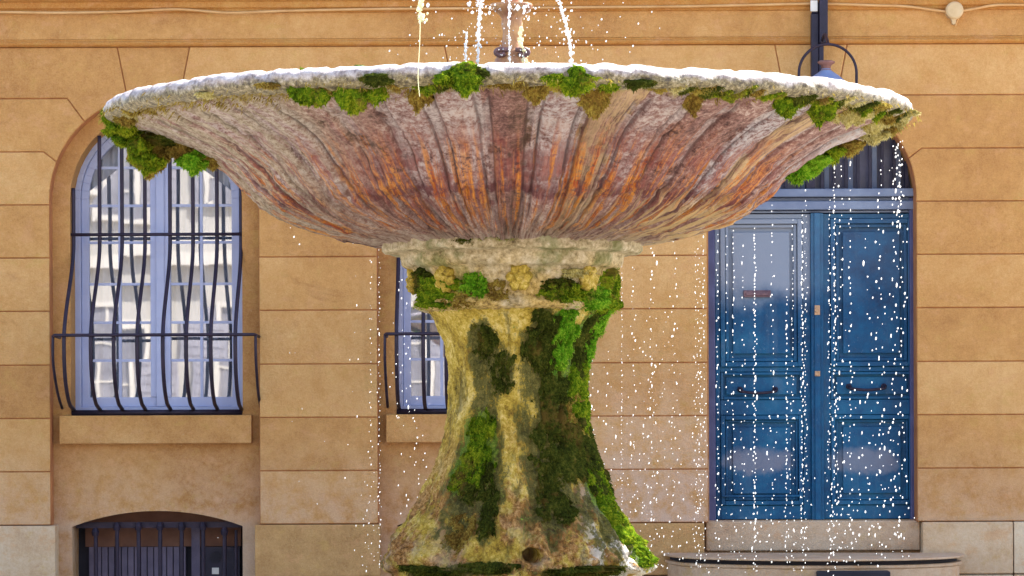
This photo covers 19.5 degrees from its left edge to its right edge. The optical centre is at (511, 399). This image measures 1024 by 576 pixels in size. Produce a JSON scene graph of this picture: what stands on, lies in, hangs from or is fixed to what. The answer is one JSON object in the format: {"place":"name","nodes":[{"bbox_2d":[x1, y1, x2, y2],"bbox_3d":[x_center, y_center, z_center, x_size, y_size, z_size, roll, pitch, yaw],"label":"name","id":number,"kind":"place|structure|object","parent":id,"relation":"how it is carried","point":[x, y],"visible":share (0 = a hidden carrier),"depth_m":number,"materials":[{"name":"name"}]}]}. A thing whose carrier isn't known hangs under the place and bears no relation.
{"place":"outdoors","nodes":[
{"label":"outdoors","id":0,"kind":"place"},
{"label":"ground","id":1,"kind":"structure","parent":0,"visible":0},
{"bbox_2d":[97,0,920,575],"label":"fountain","id":2,"kind":"object","parent":1,"relation":"on","point":[513,216],"visible":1,"depth_m":9.88,"materials":[{"name":"stone"}]},
{"bbox_2d":[289,227,426,571],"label":"falling water","id":3,"kind":"structure","parent":2,"relation":"attached to","point":[378,401],"depth_m":11.69,"materials":[{"name":"white liquid"}]},
{"bbox_2d":[410,0,428,22],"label":"water stream","id":4,"kind":"structure","parent":2,"relation":"attached to","point":[420,5],"depth_m":10.19,"materials":[{"name":"white liquid"}]},
{"bbox_2d":[418,22,420,96],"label":"water stream","id":5,"kind":"structure","parent":2,"relation":"attached to","point":[418,62],"depth_m":8.94,"materials":[{"name":"white liquid"}]},
{"bbox_2d":[463,31,467,61],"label":"water stream","id":6,"kind":"structure","parent":2,"relation":"attached to","point":[465,44],"depth_m":10.20,"materials":[{"name":"white liquid"}]},
{"bbox_2d":[507,0,511,62],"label":"water stream","id":7,"kind":"structure","parent":2,"relation":"attached to","point":[508,25],"depth_m":10.28,"materials":[{"name":"white liquid"}]},
{"bbox_2d":[517,27,529,62],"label":"water stream","id":8,"kind":"structure","parent":2,"relation":"attached to","point":[520,40],"depth_m":10.33,"materials":[{"name":"white liquid"}]},
{"bbox_2d":[389,0,659,62],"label":"water spray","id":9,"kind":"object","parent":2,"relation":"attached to","point":[489,12],"visible":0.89,"depth_m":10.31,"materials":[{"name":"white liquid"}]},
{"bbox_2d":[556,0,574,62],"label":"water stream","id":10,"kind":"structure","parent":2,"relation":"attached to","point":[571,53],"depth_m":10.25,"materials":[{"name":"white liquid"}]},
{"bbox_2d":[590,140,914,575],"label":"falling water","id":11,"kind":"structure","parent":2,"relation":"attached to","point":[899,186],"depth_m":11.27,"materials":[{"name":"white liquid"}]},
{"bbox_2d":[0,0,1023,575],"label":"stone building","id":12,"kind":"structure","parent":1,"relation":"on","point":[188,384],"depth_m":22.80,"materials":[{"name":"beige stone"}]},
{"bbox_2d":[51,135,260,443],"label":"window","id":13,"kind":"structure","parent":12,"relation":"in","point":[158,335],"depth_m":23.22,"materials":[{"name":"glass"}]},
{"bbox_2d":[76,511,242,575],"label":"cellar window","id":14,"kind":"structure","parent":12,"relation":"in","point":[144,543],"depth_m":23.27,"materials":[{"name":"paint"}]},
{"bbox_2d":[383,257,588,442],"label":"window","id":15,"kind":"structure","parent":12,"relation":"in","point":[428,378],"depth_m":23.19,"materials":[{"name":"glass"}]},
{"bbox_2d":[0,2,1023,25],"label":"cable","id":16,"kind":"object","parent":12,"relation":"attached to","point":[453,8],"visible":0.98,"depth_m":22.73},
{"bbox_2d":[708,137,913,520],"bbox_3d":[2.319,-0.716,23.045,1.684,3.293,0.211,0,0,0],"label":"door","id":17,"kind":"structure","parent":12,"relation":"in","point":[788,203],"depth_m":23.04,"materials":[{"name":"blue paint"}]},
{"bbox_2d":[798,0,857,83],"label":"wall lantern","id":18,"kind":"object","parent":12,"relation":"attached to","point":[820,66],"depth_m":22.67,"materials":[{"name":"paint"}]},
{"bbox_2d":[945,1,962,24],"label":"junction box","id":19,"kind":"object","parent":12,"relation":"attached to","point":[954,12],"visible":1,"depth_m":22.71,"materials":[{"name":"beige plastic"}]},
{"bbox_2d":[663,553,963,575],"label":"stone stoop","id":20,"kind":"object","parent":1,"relation":"on","point":[898,564],"visible":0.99,"depth_m":22.05,"materials":[{"name":"beige stone"}]},
{"label":"basin water","id":21,"kind":"structure","parent":0,"visible":0},
{"bbox_2d":[474,0,483,63],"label":"water stream","id":22,"kind":"structure","parent":21,"relation":"attached to","point":[478,34],"depth_m":10.25,"materials":[{"name":"white liquid"}]}
]}

